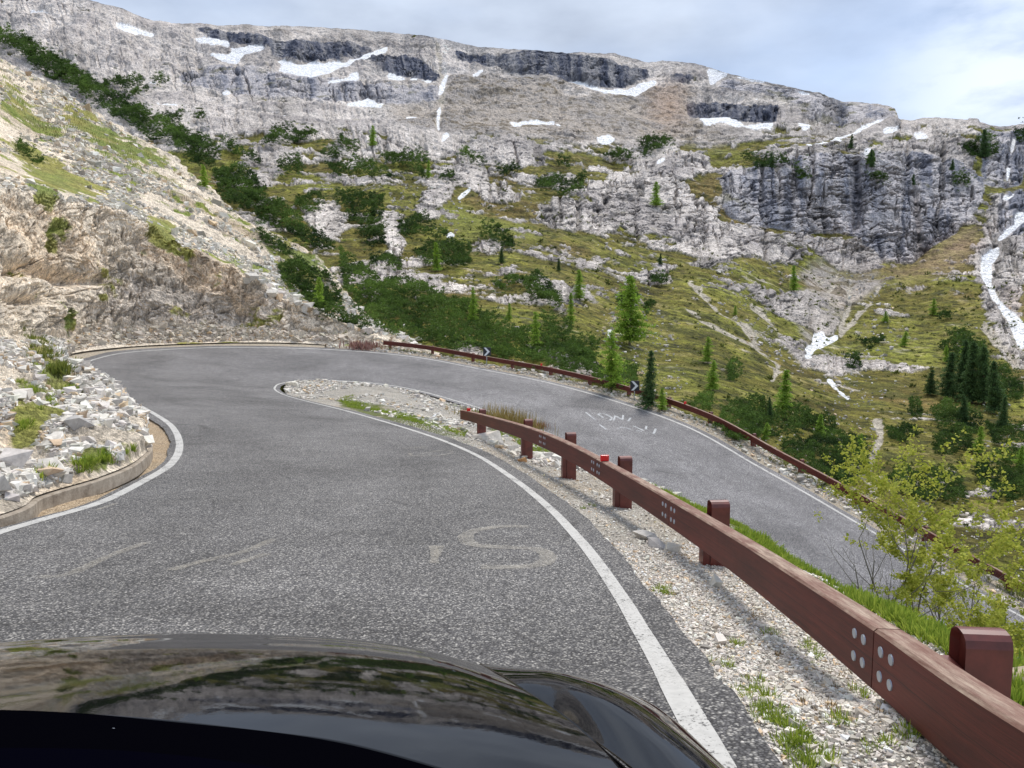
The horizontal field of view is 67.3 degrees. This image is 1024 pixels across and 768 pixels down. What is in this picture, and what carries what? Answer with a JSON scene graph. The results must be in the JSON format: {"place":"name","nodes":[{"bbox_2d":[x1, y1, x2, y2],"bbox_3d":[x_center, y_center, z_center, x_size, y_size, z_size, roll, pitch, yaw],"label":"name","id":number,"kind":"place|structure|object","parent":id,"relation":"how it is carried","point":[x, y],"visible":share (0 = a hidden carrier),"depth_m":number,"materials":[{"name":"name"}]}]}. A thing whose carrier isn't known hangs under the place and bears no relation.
{"place":"outdoors","nodes":[
{"label":"outdoors","id":0,"kind":"place"},
{"bbox_2d":[0,59,441,513],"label":"hillside","id":1,"kind":"structure","parent":0,"point":[68,270],"depth_m":49.61,"materials":[{"name":"stone"}]},
{"bbox_2d":[13,135,47,163],"bbox_3d":[-39.015,-19.218,62.394,2.521,4.764,15.344,-3,7,-31],"label":"dwarf pine","id":2,"kind":"object","parent":1,"relation":"on","point":[20,146],"visible":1,"depth_m":62.86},
{"bbox_2d":[21,326,82,379],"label":"grass","id":3,"kind":"structure","parent":1,"relation":"on","point":[63,366],"depth_m":22.04,"materials":[{"name":"plant"}]},
{"bbox_2d":[15,361,137,480],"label":"grass","id":4,"kind":"structure","parent":1,"relation":"on","point":[84,462],"depth_m":10.78,"materials":[{"name":"plant"}]},
{"bbox_2d":[0,334,154,500],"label":"rubble","id":5,"kind":"object","parent":1,"relation":"on","point":[96,395],"visible":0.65,"depth_m":14.55,"materials":[{"name":"stone"}]},
{"bbox_2d":[63,415,94,430],"bbox_3d":[-6.727,0.589,11.823,0.451,0.208,0.357,0,6,0],"label":"stone","id":6,"kind":"object","parent":1,"relation":"on","point":[74,422],"visible":0.92,"depth_m":11.68,"materials":[{"name":"stone"}]},
{"bbox_2d":[0,58,430,350],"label":"scree","id":7,"kind":"structure","parent":1,"relation":"on","point":[81,153],"depth_m":69.82,"materials":[{"name":"stone"}]},
{"bbox_2d":[67,318,415,354],"bbox_3d":[-16.583,-2.918,47.870,21.371,2.410,8.378,-5,7,-39],"label":"rubble","id":8,"kind":"object","parent":1,"relation":"on","point":[141,335],"visible":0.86,"depth_m":48.77,"materials":[{"name":"stone"}]},
{"bbox_2d":[209,160,335,250],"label":"dwarf pine","id":9,"kind":"object","parent":1,"relation":"on","point":[249,196],"visible":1,"depth_m":223.49,"materials":[{"name":"plant"}]},
{"bbox_2d":[252,218,295,254],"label":"dwarf pine","id":10,"kind":"object","parent":1,"relation":"on","point":[281,245],"visible":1,"depth_m":73.59,"materials":[{"name":"plant"}]},
{"bbox_2d":[276,244,343,308],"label":"dwarf pine","id":11,"kind":"object","parent":1,"relation":"on","point":[303,266],"visible":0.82,"depth_m":66.12,"materials":[{"name":"plant"}]},
{"bbox_2d":[243,227,429,350],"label":"scree","id":12,"kind":"structure","parent":1,"relation":"on","point":[279,295],"depth_m":53.08,"materials":[{"name":"stone"}]},
{"bbox_2d":[0,0,1023,595],"bbox_3d":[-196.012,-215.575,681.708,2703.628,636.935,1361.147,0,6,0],"label":"mountain","id":13,"kind":"structure","parent":0,"point":[840,216],"depth_m":345.99,"materials":[{"name":"stone"}]},
{"bbox_2d":[0,22,210,149],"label":"dwarf pine","id":14,"kind":"object","parent":13,"relation":"on","point":[63,68],"visible":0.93,"depth_m":473.46,"materials":[{"name":"plant"}]},
{"bbox_2d":[102,67,151,91],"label":"dwarf pine","id":15,"kind":"object","parent":13,"relation":"on","point":[119,80],"visible":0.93,"depth_m":534.18,"materials":[{"name":"plant"}]},
{"bbox_2d":[161,126,223,167],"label":"dwarf pine","id":16,"kind":"object","parent":13,"relation":"on","point":[198,157],"visible":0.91,"depth_m":329.29,"materials":[{"name":"plant"}]},
{"bbox_2d":[219,132,263,163],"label":"dwarf pine","id":17,"kind":"object","parent":13,"relation":"on","point":[231,145],"visible":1,"depth_m":341.58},
{"bbox_2d":[260,120,318,145],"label":"dwarf pine","id":18,"kind":"object","parent":13,"relation":"on","point":[273,135],"visible":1,"depth_m":378.96,"materials":[{"name":"plant"}]},
{"bbox_2d":[274,152,311,182],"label":"dwarf pine","id":19,"kind":"object","parent":13,"relation":"on","point":[298,163],"visible":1,"depth_m":307.63,"materials":[{"name":"plant"}]},
{"bbox_2d":[288,187,328,212],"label":"dwarf pine","id":20,"kind":"object","parent":13,"relation":"on","point":[299,201],"visible":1,"depth_m":237.73,"materials":[{"name":"plant"}]},
{"bbox_2d":[310,137,342,158],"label":"dwarf pine","id":21,"kind":"object","parent":13,"relation":"on","point":[335,152],"visible":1,"depth_m":349.07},
{"bbox_2d":[313,298,374,334],"bbox_3d":[-12.787,-5.308,57.970,4.351,2.728,13.915,-1,6,-14],"label":"dwarf pine","id":22,"kind":"object","parent":13,"relation":"on","point":[351,318],"visible":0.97,"depth_m":52.59,"materials":[{"name":"plant"}]},
{"bbox_2d":[336,130,360,156],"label":"dwarf pine","id":23,"kind":"object","parent":13,"relation":"on","point":[346,140],"visible":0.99,"depth_m":363.96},
{"bbox_2d":[324,152,393,185],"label":"dwarf pine","id":24,"kind":"object","parent":13,"relation":"on","point":[337,169],"visible":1,"depth_m":314.80,"materials":[{"name":"plant"}]},
{"bbox_2d":[332,179,392,246],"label":"dwarf pine","id":25,"kind":"object","parent":13,"relation":"on","point":[372,228],"visible":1,"depth_m":226.69,"materials":[{"name":"plant"}]},
{"bbox_2d":[373,251,402,270],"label":"dwarf pine","id":26,"kind":"object","parent":13,"relation":"on","point":[393,261],"visible":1,"depth_m":151.63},
{"bbox_2d":[378,144,432,175],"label":"dwarf pine","id":27,"kind":"object","parent":13,"relation":"on","point":[393,155],"visible":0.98,"depth_m":336.32,"materials":[{"name":"plant"}]},
{"bbox_2d":[393,208,447,238],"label":"dwarf pine","id":28,"kind":"object","parent":13,"relation":"on","point":[413,226],"visible":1,"depth_m":208.92,"materials":[{"name":"plant"}]},
{"bbox_2d":[428,242,442,271],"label":"larch","id":29,"kind":"object","parent":13,"relation":"on","point":[436,265],"visible":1,"depth_m":157.10,"materials":[{"name":"green plant"}]},
{"bbox_2d":[412,231,478,270],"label":"dwarf pine","id":30,"kind":"object","parent":13,"relation":"on","point":[449,241],"visible":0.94,"depth_m":177.45,"materials":[{"name":"plant"}]},
{"bbox_2d":[434,332,476,358],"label":"dwarf pine","id":31,"kind":"object","parent":13,"relation":"on","point":[453,346],"visible":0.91,"depth_m":78.03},
{"bbox_2d":[335,239,604,380],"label":"dwarf pine","id":32,"kind":"object","parent":13,"relation":"on","point":[393,302],"visible":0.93,"depth_m":96.14,"materials":[{"name":"plant"}]},
{"bbox_2d":[454,145,485,170],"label":"dwarf pine","id":33,"kind":"object","parent":13,"relation":"on","point":[466,148],"visible":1,"depth_m":353.96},
{"bbox_2d":[467,287,478,322],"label":"larch","id":34,"kind":"object","parent":13,"relation":"on","point":[472,309],"visible":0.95,"depth_m":102.37,"materials":[{"name":"green plant"}]},
{"bbox_2d":[479,217,521,249],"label":"dwarf pine","id":35,"kind":"object","parent":13,"relation":"on","point":[508,241],"visible":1,"depth_m":203.69,"materials":[{"name":"plant"}]},
{"bbox_2d":[481,328,519,358],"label":"dwarf pine","id":36,"kind":"object","parent":13,"relation":"on","point":[486,343],"visible":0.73,"depth_m":77.40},
{"bbox_2d":[494,159,521,183],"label":"dwarf pine","id":37,"kind":"object","parent":13,"relation":"on","point":[510,168],"visible":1,"depth_m":338.43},
{"bbox_2d":[527,312,543,346],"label":"larch","id":38,"kind":"object","parent":13,"relation":"on","point":[535,335],"visible":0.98,"depth_m":83.33,"materials":[{"name":"green plant"}]},
{"bbox_2d":[518,268,565,308],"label":"dwarf pine","id":39,"kind":"object","parent":13,"relation":"on","point":[539,291],"visible":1,"depth_m":133.67,"materials":[{"name":"plant"}]},
{"bbox_2d":[535,302,577,340],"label":"dwarf pine","id":40,"kind":"object","parent":13,"relation":"on","point":[552,323],"visible":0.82,"depth_m":104.56,"materials":[{"name":"plant"}]},
{"bbox_2d":[532,168,588,197],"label":"dwarf pine","id":41,"kind":"object","parent":13,"relation":"on","point":[547,181],"visible":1,"depth_m":324.49,"materials":[{"name":"plant"}]},
{"bbox_2d":[572,270,585,299],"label":"larch","id":42,"kind":"object","parent":13,"relation":"on","point":[579,293],"visible":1,"depth_m":143.56,"materials":[{"name":"green plant"}]},
{"bbox_2d":[567,331,601,367],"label":"dwarf pine","id":43,"kind":"object","parent":13,"relation":"on","point":[591,338],"visible":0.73,"depth_m":96.68,"materials":[{"name":"plant"}]},
{"bbox_2d":[590,364,622,394],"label":"dwarf pine","id":44,"kind":"object","parent":13,"relation":"on","point":[598,374],"visible":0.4,"depth_m":76.38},
{"bbox_2d":[597,145,638,165],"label":"dwarf pine","id":45,"kind":"object","parent":13,"relation":"on","point":[617,153],"visible":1,"depth_m":397.91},
{"bbox_2d":[618,356,642,381],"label":"dwarf pine","id":46,"kind":"object","parent":13,"relation":"on","point":[631,372],"visible":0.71,"depth_m":86.19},
{"bbox_2d":[610,275,660,344],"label":"larch","id":47,"kind":"object","parent":13,"relation":"on","point":[627,329],"visible":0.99,"depth_m":114.21,"materials":[{"name":"green plant"}]},
{"bbox_2d":[634,130,675,156],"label":"dwarf pine","id":48,"kind":"object","parent":13,"relation":"on","point":[654,144],"visible":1,"depth_m":431.23,"materials":[{"name":"plant"}]},
{"bbox_2d":[646,269,673,283],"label":"dwarf pine","id":49,"kind":"object","parent":13,"relation":"on","point":[656,278],"visible":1,"depth_m":202.87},
{"bbox_2d":[345,170,1023,589],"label":"scrub","id":50,"kind":"object","parent":13,"relation":"on","point":[903,286],"visible":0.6,"depth_m":190.11,"materials":[{"name":"plant"}]},
{"bbox_2d":[365,178,1023,576],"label":"scree","id":51,"kind":"structure","parent":13,"relation":"on","point":[837,384],"depth_m":152.72,"materials":[{"name":"stone"}]},
{"bbox_2d":[680,390,717,415],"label":"dwarf pine","id":52,"kind":"object","parent":13,"relation":"on","point":[703,398],"visible":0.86,"depth_m":72.64,"materials":[{"name":"plant"}]},
{"bbox_2d":[703,360,719,390],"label":"larch","id":53,"kind":"object","parent":13,"relation":"on","point":[712,379],"visible":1,"depth_m":88.22,"materials":[{"name":"green plant"}]},
{"bbox_2d":[719,352,747,380],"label":"dwarf pine","id":54,"kind":"object","parent":13,"relation":"on","point":[731,371],"visible":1,"depth_m":106.42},
{"bbox_2d":[708,401,760,447],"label":"dwarf pine","id":55,"kind":"object","parent":13,"relation":"on","point":[729,432],"visible":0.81,"depth_m":68.54,"materials":[{"name":"plant"}]},
{"bbox_2d":[726,389,784,442],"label":"dwarf pine","id":56,"kind":"object","parent":13,"relation":"on","point":[760,409],"visible":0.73,"depth_m":76.34,"materials":[{"name":"plant"}]},
{"bbox_2d":[736,144,794,170],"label":"dwarf pine","id":57,"kind":"object","parent":13,"relation":"on","point":[761,162],"visible":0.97,"depth_m":381.39,"materials":[{"name":"plant"}]},
{"bbox_2d":[764,370,794,417],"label":"larch","id":58,"kind":"object","parent":13,"relation":"on","point":[782,396],"visible":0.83,"depth_m":83.32,"materials":[{"name":"green plant"}]},
{"bbox_2d":[775,399,817,439],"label":"dwarf pine","id":59,"kind":"object","parent":13,"relation":"on","point":[797,410],"visible":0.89,"depth_m":79.94,"materials":[{"name":"plant"}]},
{"bbox_2d":[806,399,842,435],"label":"dwarf pine","id":60,"kind":"object","parent":13,"relation":"on","point":[833,419],"visible":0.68,"depth_m":83.47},
{"bbox_2d":[778,422,876,494],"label":"dwarf pine","id":61,"kind":"object","parent":13,"relation":"on","point":[810,443],"visible":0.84,"depth_m":68.00,"materials":[{"name":"plant"}]},
{"bbox_2d":[841,349,862,367],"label":"dwarf pine","id":62,"kind":"object","parent":13,"relation":"on","point":[855,358],"visible":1,"depth_m":157.92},
{"bbox_2d":[857,327,885,351],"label":"dwarf pine","id":63,"kind":"object","parent":13,"relation":"on","point":[875,339],"visible":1,"depth_m":190.78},
{"bbox_2d":[881,417,928,446],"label":"dwarf pine","id":64,"kind":"object","parent":13,"relation":"on","point":[897,431],"visible":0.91,"depth_m":86.56,"materials":[{"name":"plant"}]},
{"bbox_2d":[898,395,929,419],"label":"dwarf pine","id":65,"kind":"object","parent":13,"relation":"on","point":[914,407],"visible":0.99,"depth_m":106.68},
{"bbox_2d":[882,458,970,510],"bbox_3d":[32.757,7.235,61.120,6.272,2.100,19.373,3,6,27],"label":"dwarf pine","id":66,"kind":"object","parent":13,"relation":"on","point":[953,489],"visible":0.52,"depth_m":58.66,"materials":[{"name":"plant"}]},
{"bbox_2d":[923,370,938,394],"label":"spruce","id":67,"kind":"object","parent":13,"relation":"on","point":[930,388],"visible":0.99,"depth_m":126.12,"materials":[{"name":"green plant"}]},
{"bbox_2d":[935,352,961,398],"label":"spruce","id":68,"kind":"object","parent":13,"relation":"on","point":[947,379],"visible":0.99,"depth_m":122.43,"materials":[{"name":"green plant"}]},
{"bbox_2d":[926,425,985,461],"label":"dwarf pine","id":69,"kind":"object","parent":13,"relation":"on","point":[967,441],"visible":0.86,"depth_m":80.59,"materials":[{"name":"plant"}]},
{"bbox_2d":[929,396,983,436],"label":"dwarf pine","id":70,"kind":"object","parent":13,"relation":"on","point":[951,409],"visible":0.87,"depth_m":95.70,"materials":[{"name":"plant"}]},
{"bbox_2d":[952,339,969,394],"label":"spruce","id":71,"kind":"object","parent":13,"relation":"on","point":[964,357],"visible":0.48,"depth_m":124.60,"materials":[{"name":"green plant"}]},
{"bbox_2d":[950,167,975,191],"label":"dwarf pine","id":72,"kind":"object","parent":13,"relation":"on","point":[956,177],"visible":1,"depth_m":381.31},
{"bbox_2d":[937,327,991,365],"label":"dwarf pine","id":73,"kind":"object","parent":13,"relation":"on","point":[955,341],"visible":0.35,"depth_m":178.88,"materials":[{"name":"plant"}]},
{"bbox_2d":[944,320,986,344],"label":"dwarf pine","id":74,"kind":"object","parent":13,"relation":"on","point":[964,333],"visible":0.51,"depth_m":197.06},
{"bbox_2d":[952,341,981,402],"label":"spruce","id":75,"kind":"object","parent":13,"relation":"on","point":[968,389],"visible":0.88,"depth_m":119.43,"materials":[{"name":"green plant"}]},
{"bbox_2d":[968,345,991,403],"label":"spruce","id":76,"kind":"object","parent":13,"relation":"on","point":[982,390],"visible":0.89,"depth_m":118.03,"materials":[{"name":"green plant"}]},
{"bbox_2d":[957,128,1003,160],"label":"dwarf pine","id":77,"kind":"object","parent":13,"relation":"on","point":[972,150],"visible":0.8,"depth_m":441.30,"materials":[{"name":"plant"}]},
{"bbox_2d":[977,129,992,158],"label":"spruce","id":78,"kind":"object","parent":13,"relation":"on","point":[985,149],"visible":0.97,"depth_m":434.66,"materials":[{"name":"green plant"}]},
{"bbox_2d":[983,360,1007,413],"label":"spruce","id":79,"kind":"object","parent":13,"relation":"on","point":[992,404],"visible":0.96,"depth_m":110.77,"materials":[{"name":"green plant"}]},
{"bbox_2d":[971,445,1023,503],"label":"dwarf pine","id":80,"kind":"object","parent":13,"relation":"on","point":[1011,478],"visible":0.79,"depth_m":66.99,"materials":[{"name":"plant"}]},
{"bbox_2d":[976,354,1023,400],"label":"dwarf pine","id":81,"kind":"object","parent":13,"relation":"on","point":[1016,387],"visible":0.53,"depth_m":132.26,"materials":[{"name":"plant"}]},
{"bbox_2d":[994,396,1009,426],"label":"spruce","id":82,"kind":"object","parent":13,"relation":"on","point":[1003,415],"visible":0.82,"depth_m":94.72,"materials":[{"name":"green plant"}]},
{"bbox_2d":[983,411,1023,444],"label":"dwarf pine","id":83,"kind":"object","parent":13,"relation":"on","point":[996,432],"visible":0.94,"depth_m":89.80,"materials":[{"name":"plant"}]},
{"bbox_2d":[0,346,1023,767],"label":"road","id":84,"kind":"structure","parent":0,"point":[262,506],"depth_m":7.92,"materials":[{"name":"asphalt"}]},
{"bbox_2d":[0,431,152,526],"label":"kerb","id":85,"kind":"structure","parent":84,"relation":"on","point":[34,507],"depth_m":9.56,"materials":[{"name":"concrete"}]},
{"bbox_2d":[35,342,326,516],"bbox_3d":[-13.623,0.316,14.509,19.824,3.383,72.812,0,6,0],"label":"gutter","id":86,"kind":"object","parent":84,"relation":"on","point":[161,444],"visible":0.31,"depth_m":17.69,"materials":[{"name":"concrete"}]},
{"bbox_2d":[339,339,384,351],"bbox_3d":[-9.627,-2.507,49.469,3.025,0.856,1.618,0,6,0],"label":"heather","id":87,"kind":"object","parent":84,"relation":"on","point":[366,345],"visible":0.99,"depth_m":49.37,"materials":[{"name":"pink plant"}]},
{"bbox_2d":[0,633,724,767],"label":"car","id":88,"kind":"object","parent":84,"relation":"on","point":[193,700],"visible":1,"depth_m":1.37,"materials":[{"name":"black paint"}]},
{"bbox_2d":[274,380,736,767],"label":"edge line","id":89,"kind":"object","parent":84,"relation":"on","point":[673,688],"visible":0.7,"depth_m":3.85,"materials":[{"name":"paint"}]},
{"bbox_2d":[0,347,1023,617],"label":"edge line","id":90,"kind":"object","parent":84,"relation":"on","point":[156,473],"visible":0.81,"depth_m":16.18,"materials":[{"name":"paint"}]},
{"bbox_2d":[91,0,1023,126],"label":"sky","id":91,"kind":"structure","parent":0,"point":[954,59],"materials":[{"name":"white"}]},
{"bbox_2d":[286,381,955,767],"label":"verge","id":92,"kind":"structure","parent":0,"point":[394,395],"depth_m":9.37,"materials":[{"name":"gravel"}]},
{"bbox_2d":[283,378,694,503],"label":"gravel","id":93,"kind":"structure","parent":92,"relation":"on","point":[293,386],"depth_m":31.73,"materials":[{"name":"gravel"}]},
{"bbox_2d":[339,395,656,485],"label":"grass","id":94,"kind":"structure","parent":92,"relation":"on","point":[350,403],"depth_m":24.23,"materials":[{"name":"plant"}]},
{"bbox_2d":[476,403,560,435],"bbox_3d":[0.255,1.401,28.367,3.189,1.744,2.193,0,6,0],"label":"dry shrub","id":95,"kind":"object","parent":92,"relation":"on","point":[513,417],"visible":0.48,"depth_m":28.27,"materials":[{"name":"brown plant"}]},
{"bbox_2d":[566,487,889,713],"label":"grass","id":96,"kind":"structure","parent":92,"relation":"on","point":[832,705],"depth_m":3.61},
{"bbox_2d":[460,409,1023,767],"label":"guardrail","id":97,"kind":"object","parent":92,"relation":"on","point":[957,706],"visible":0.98,"depth_m":3.17,"materials":[{"name":"red paint"}]},
{"bbox_2d":[580,503,923,767],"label":"grass","id":98,"kind":"structure","parent":92,"relation":"on","point":[797,739],"depth_m":2.77,"materials":[{"name":"plant"}]},
{"bbox_2d":[812,424,1023,624],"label":"alder bush","id":99,"kind":"object","parent":92,"relation":"on","point":[880,484],"visible":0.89,"depth_m":9.09,"materials":[{"name":"green plant"}]},
{"bbox_2d":[847,493,1023,639],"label":"alder bush","id":100,"kind":"object","parent":92,"relation":"on","point":[913,582],"visible":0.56,"depth_m":9.12,"materials":[{"name":"green plant"}]},
{"bbox_2d":[890,560,1023,657],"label":"alder bush","id":101,"kind":"object","parent":92,"relation":"on","point":[997,620],"visible":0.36,"depth_m":9.13,"materials":[{"name":"green plant"}]},
{"bbox_2d":[929,585,1023,652],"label":"alder bush","id":102,"kind":"object","parent":92,"relation":"on","point":[993,603],"visible":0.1,"depth_m":12.22,"materials":[{"name":"green plant"}]},
{"bbox_2d":[1011,665,1023,706],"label":"grass","id":103,"kind":"structure","parent":92,"relation":"on","point":[1017,690],"depth_m":3.07,"materials":[{"name":"plant"}]},
{"bbox_2d":[325,344,1023,611],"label":"verge","id":104,"kind":"structure","parent":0,"point":[766,455],"depth_m":33.53,"materials":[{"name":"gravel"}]},
{"bbox_2d":[598,330,630,390],"bbox_3d":[5.591,-1.235,41.811,2.054,3.380,1.868,0,4,-10],"label":"larch","id":105,"kind":"object","parent":104,"relation":"on","point":[611,367],"visible":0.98,"depth_m":41.60,"materials":[{"name":"green plant"}]},
{"bbox_2d":[634,350,658,409],"bbox_3d":[6.770,-0.231,38.486,1.336,3.092,1.162,-2,6,-23],"label":"spruce","id":106,"kind":"object","parent":104,"relation":"on","point":[648,387],"visible":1,"depth_m":38.31,"materials":[{"name":"green plant"}]},
{"bbox_2d":[383,341,1023,591],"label":"guardrail","id":107,"kind":"object","parent":104,"relation":"on","point":[800,464],"visible":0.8,"depth_m":35.62,"materials":[{"name":"red paint"}]},
{"bbox_2d":[610,526,957,767],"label":"gravel","id":108,"kind":"structure","parent":0,"point":[740,631],"depth_m":4.05,"materials":[{"name":"gravel"}]},
{"bbox_2d":[655,485,1023,666],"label":"grass","id":109,"kind":"structure","parent":0,"point":[917,625],"depth_m":4.90,"materials":[{"name":"plant"}]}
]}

